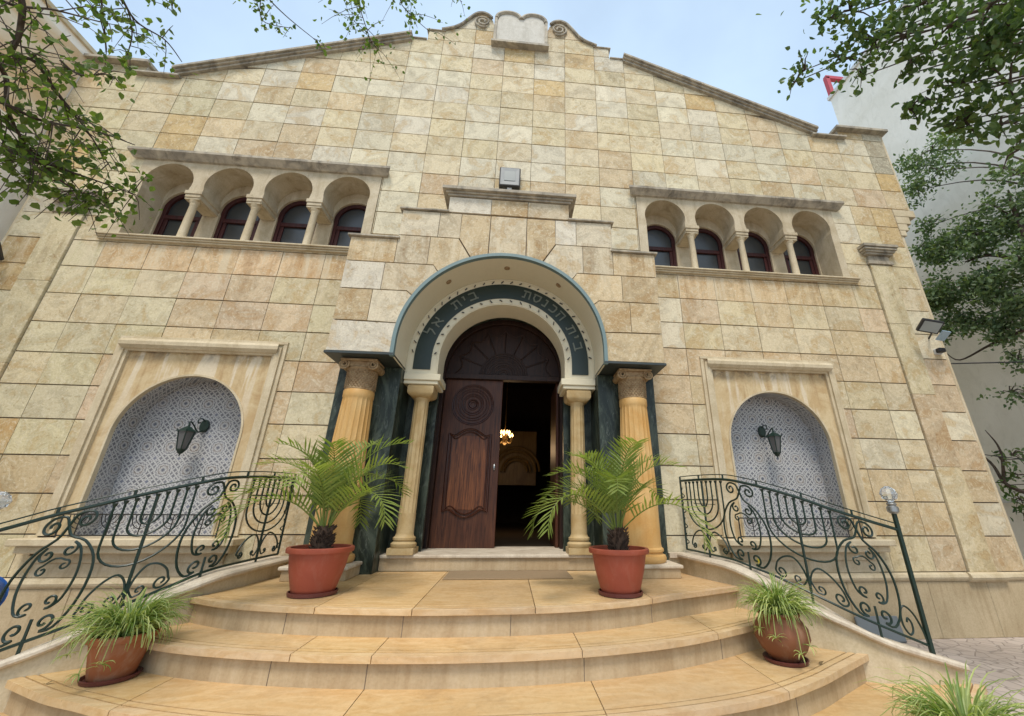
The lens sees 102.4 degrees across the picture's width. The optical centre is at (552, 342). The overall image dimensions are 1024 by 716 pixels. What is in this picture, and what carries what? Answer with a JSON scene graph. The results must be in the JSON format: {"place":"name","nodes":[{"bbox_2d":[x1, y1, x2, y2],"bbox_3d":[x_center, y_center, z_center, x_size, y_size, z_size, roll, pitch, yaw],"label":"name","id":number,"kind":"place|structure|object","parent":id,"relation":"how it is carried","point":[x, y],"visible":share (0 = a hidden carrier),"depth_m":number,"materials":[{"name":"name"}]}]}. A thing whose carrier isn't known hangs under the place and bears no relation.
{"place":"outdoors","nodes":[
{"label":"outdoors","id":0,"kind":"place"},
{"bbox_2d":[0,577,8,605],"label":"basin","id":1,"kind":"object","parent":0,"point":[3,582],"visible":0.73,"depth_m":3.90,"materials":[{"name":"blue plastic"}]},
{"bbox_2d":[0,0,96,241],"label":"neighbour building","id":2,"kind":"structure","parent":0,"point":[78,44],"depth_m":6.82,"materials":[{"name":"stone"}]},
{"bbox_2d":[50,0,902,133],"label":"sky","id":3,"kind":"structure","parent":0,"point":[721,44],"materials":[{"name":"blue"}]},
{"bbox_2d":[0,637,1023,715],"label":"ground","id":4,"kind":"structure","parent":0,"point":[1002,659],"depth_m":4.73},
{"bbox_2d":[0,0,470,238],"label":"birch tree","id":5,"kind":"object","parent":4,"relation":"on","point":[11,149],"visible":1,"depth_m":2.59,"materials":[{"name":"green plant"}]},
{"bbox_2d":[0,552,987,715],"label":"entrance stairs","id":6,"kind":"structure","parent":4,"relation":"on","point":[254,640],"depth_m":3.16,"materials":[{"name":"stone"}]},
{"bbox_2d":[45,578,200,686],"bbox_3d":[-3.207,2.141,3.090,0.882,0.646,0.911,-19,-29,40],"label":"spider plant","id":7,"kind":"object","parent":6,"relation":"on","point":[118,641],"visible":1,"depth_m":2.96,"materials":[{"name":"green plant"}]},
{"bbox_2d":[0,471,296,654],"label":"stair railing","id":8,"kind":"object","parent":6,"relation":"on","point":[5,499],"visible":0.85,"depth_m":3.60,"materials":[{"name":"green metal"}]},
{"bbox_2d":[209,435,415,598],"bbox_3d":[-2.267,1.654,4.139,1.878,1.533,1.862,-6,-22,15],"label":"potted palm","id":9,"kind":"object","parent":6,"relation":"on","point":[316,565],"visible":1,"depth_m":3.94,"materials":[{"name":"plant"}]},
{"bbox_2d":[442,570,572,579],"bbox_3d":[-0.528,2.816,4.967,1.490,0.014,0.600,2,-22,-5],"label":"doormat","id":10,"kind":"object","parent":6,"relation":"on","point":[507,575],"visible":1,"depth_m":4.89,"materials":[{"name":"beige stone"}]},
{"bbox_2d":[524,436,716,598],"bbox_3d":[0.575,1.729,4.217,1.748,1.495,1.692,4,-22,-8],"label":"potted palm","id":11,"kind":"object","parent":6,"relation":"on","point":[619,562],"visible":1,"depth_m":4.05,"materials":[{"name":"plant"}]},
{"bbox_2d":[728,571,833,667],"bbox_3d":[1.956,2.364,3.551,0.812,0.654,0.803,2,-22,-5],"label":"spider plant","id":12,"kind":"object","parent":6,"relation":"on","point":[782,633],"visible":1,"depth_m":3.41,"materials":[{"name":"green plant"}]},
{"bbox_2d":[679,474,935,654],"bbox_3d":[2.458,2.274,4.519,2.365,1.634,0.584,-18,-28,39],"label":"stair railing","id":13,"kind":"object","parent":6,"relation":"on","point":[889,494],"visible":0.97,"depth_m":4.12,"materials":[{"name":"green metal"}]},
{"bbox_2d":[0,10,1023,658],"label":"synagogue","id":14,"kind":"structure","parent":4,"relation":"on","point":[696,278],"depth_m":6.47,"materials":[{"name":"stone"}]},
{"bbox_2d":[0,242,3,260],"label":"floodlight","id":15,"kind":"object","parent":14,"relation":"attached to","point":[1,255],"visible":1,"depth_m":5.99,"materials":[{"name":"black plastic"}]},
{"bbox_2d":[53,513,221,537],"bbox_3d":[-5.040,2.243,5.016,1.817,0.267,0.017,2,-22,-5],"label":"niche grille","id":16,"kind":"object","parent":14,"relation":"on","point":[139,528],"visible":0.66,"depth_m":5.02,"materials":[{"name":"black metal"}]},
{"bbox_2d":[153,194,201,236],"bbox_3d":[-6.495,-2.072,7.180,0.716,1.293,0.070,2,-22,-5],"label":"window","id":17,"kind":"structure","parent":14,"relation":"in","point":[173,213],"depth_m":7.19,"materials":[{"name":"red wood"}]},
{"bbox_2d":[176,418,209,455],"bbox_3d":[-5.000,1.302,5.661,0.247,0.543,0.377,2,-22,-5],"label":"wall lantern","id":18,"kind":"object","parent":14,"relation":"attached to","point":[185,435],"depth_m":5.55,"materials":[{"name":"green metal"}]},
{"bbox_2d":[213,197,259,240],"bbox_3d":[-5.537,-2.031,7.263,0.716,1.293,0.070,2,-22,-5],"label":"window","id":19,"kind":"structure","parent":14,"relation":"in","point":[234,216],"depth_m":7.28,"materials":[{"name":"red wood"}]},
{"bbox_2d":[272,201,316,243],"bbox_3d":[-4.580,-1.990,7.347,0.716,1.293,0.070,2,-22,-5],"label":"window","id":20,"kind":"structure","parent":14,"relation":"in","point":[293,220],"depth_m":7.37,"materials":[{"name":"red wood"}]},
{"bbox_2d":[329,205,365,245],"bbox_3d":[-3.622,-1.948,7.430,0.716,1.293,0.070,2,-22,-5],"label":"window","id":21,"kind":"structure","parent":14,"relation":"in","point":[349,219],"depth_m":7.50,"materials":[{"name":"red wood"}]},
{"bbox_2d":[428,379,502,547],"bbox_3d":[-1.344,1.860,6.590,0.970,2.600,0.083,2,-22,-5],"label":"door leaf","id":22,"kind":"structure","parent":14,"relation":"in","point":[466,482],"depth_m":6.52,"materials":[{"name":"red wood"}]},
{"bbox_2d":[500,382,512,444],"bbox_3d":[-1.225,1.050,11.240,0.436,3.450,0.441,2,-22,-5],"label":"chandelier","id":23,"kind":"object","parent":14,"relation":"hanging from","point":[504,441],"visible":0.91,"depth_m":10.65,"materials":[{"name":"brown"}]},
{"bbox_2d":[499,167,520,189],"bbox_3d":[-0.777,-2.952,7.494,0.380,0.500,0.158,2,-22,-5],"label":"floodlight","id":24,"kind":"object","parent":14,"relation":"attached to","point":[509,178],"visible":0.81,"depth_m":7.43,"materials":[{"name":"white plastic"}]},
{"bbox_2d":[550,384,558,547],"bbox_3d":[0.033,2.113,7.196,0.050,2.600,0.940,2,-22,-5],"label":"door leaf","id":25,"kind":"structure","parent":14,"relation":"in","point":[554,455],"depth_m":7.00,"materials":[{"name":"red wood"}]},
{"bbox_2d":[647,225,676,265],"bbox_3d":[2.041,-1.705,7.923,0.716,1.293,0.070,2,-22,-5],"label":"window","id":26,"kind":"structure","parent":14,"relation":"in","point":[661,241],"depth_m":8.01,"materials":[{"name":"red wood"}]},
{"bbox_2d":[694,229,725,268],"bbox_3d":[2.998,-1.664,8.006,0.716,1.293,0.070,2,-22,-5],"label":"window","id":27,"kind":"structure","parent":14,"relation":"in","point":[709,251],"depth_m":8.05,"materials":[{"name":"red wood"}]},
{"bbox_2d":[737,232,772,271],"bbox_3d":[3.956,-1.622,8.090,0.716,1.293,0.070,2,-22,-5],"label":"window","id":28,"kind":"structure","parent":14,"relation":"in","point":[757,250],"depth_m":8.12,"materials":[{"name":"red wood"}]},
{"bbox_2d":[758,425,781,457],"bbox_3d":[3.442,1.554,6.440,0.247,0.543,0.377,2,-22,-5],"label":"wall lantern","id":29,"kind":"object","parent":14,"relation":"attached to","point":[774,438],"depth_m":6.32,"materials":[{"name":"green metal"}]},
{"bbox_2d":[738,517,863,538],"bbox_3d":[3.490,2.610,5.758,1.817,0.267,0.017,2,-22,-5],"label":"niche grille","id":30,"kind":"object","parent":14,"relation":"on","point":[753,526],"visible":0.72,"depth_m":5.76,"materials":[{"name":"black metal"}]},
{"bbox_2d":[783,236,819,274],"bbox_3d":[4.913,-1.581,8.173,0.716,1.293,0.070,2,-22,-5],"label":"window","id":31,"kind":"structure","parent":14,"relation":"in","point":[804,252],"depth_m":8.20,"materials":[{"name":"red wood"}]},
{"bbox_2d":[916,318,950,340],"bbox_3d":[6.470,-0.218,6.961,0.591,0.313,0.354,13,-25,-29],"label":"floodlight","id":32,"kind":"object","parent":14,"relation":"attached to","point":[930,326],"visible":1,"depth_m":6.90,"materials":[{"name":"black plastic"}]},
{"bbox_2d":[933,348,945,354],"bbox_3d":[6.654,0.149,7.045,0.140,0.100,0.140,2,-22,-5],"label":"security camera","id":33,"kind":"object","parent":14,"relation":"attached to","point":[939,351],"visible":1,"depth_m":7.01,"materials":[{"name":"white plastic"}]},
{"bbox_2d":[854,616,906,642],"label":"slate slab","id":34,"kind":"structure","parent":4,"relation":"on","point":[868,626],"depth_m":5.31,"materials":[{"name":"grey stone"}]},
{"bbox_2d":[756,0,1023,173],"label":"shade tree","id":35,"kind":"object","parent":4,"relation":"on","point":[999,31],"visible":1,"depth_m":4.14,"materials":[{"name":"green plant"}]},
{"bbox_2d":[827,0,1023,571],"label":"neighbour building","id":36,"kind":"structure","parent":4,"relation":"on","point":[869,106],"depth_m":9.15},
{"bbox_2d":[823,75,842,95],"bbox_3d":[9.451,-8.381,13.505,0.864,0.914,0.145,2,-22,-5],"label":"roof frame","id":37,"kind":"object","parent":36,"relation":"on","point":[828,80],"visible":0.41,"depth_m":13.54,"materials":[{"name":"red paint"}]},
{"bbox_2d":[951,361,1023,363],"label":"cable","id":38,"kind":"object","parent":36,"relation":"attached to","point":[989,362],"visible":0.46,"depth_m":7.00,"materials":[{"name":"black plastic"}]},
{"bbox_2d":[985,454,1023,459],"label":"cable","id":39,"kind":"object","parent":36,"relation":"attached to","point":[1005,457],"visible":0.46,"depth_m":6.63,"materials":[{"name":"black plastic"}]},
{"bbox_2d":[852,660,1023,715],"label":"spider plant","id":40,"kind":"object","parent":4,"relation":"on","point":[936,704],"visible":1,"depth_m":2.54,"materials":[{"name":"green plant"}]},
{"bbox_2d":[892,128,1023,493],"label":"evergreen tree","id":41,"kind":"object","parent":4,"relation":"on","point":[985,286],"visible":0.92,"depth_m":7.76,"materials":[{"name":"green plant"}]},
{"bbox_2d":[991,451,1023,520],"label":"young tree","id":42,"kind":"object","parent":4,"relation":"on","point":[1020,507],"visible":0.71,"depth_m":7.27,"materials":[{"name":"green plant"}]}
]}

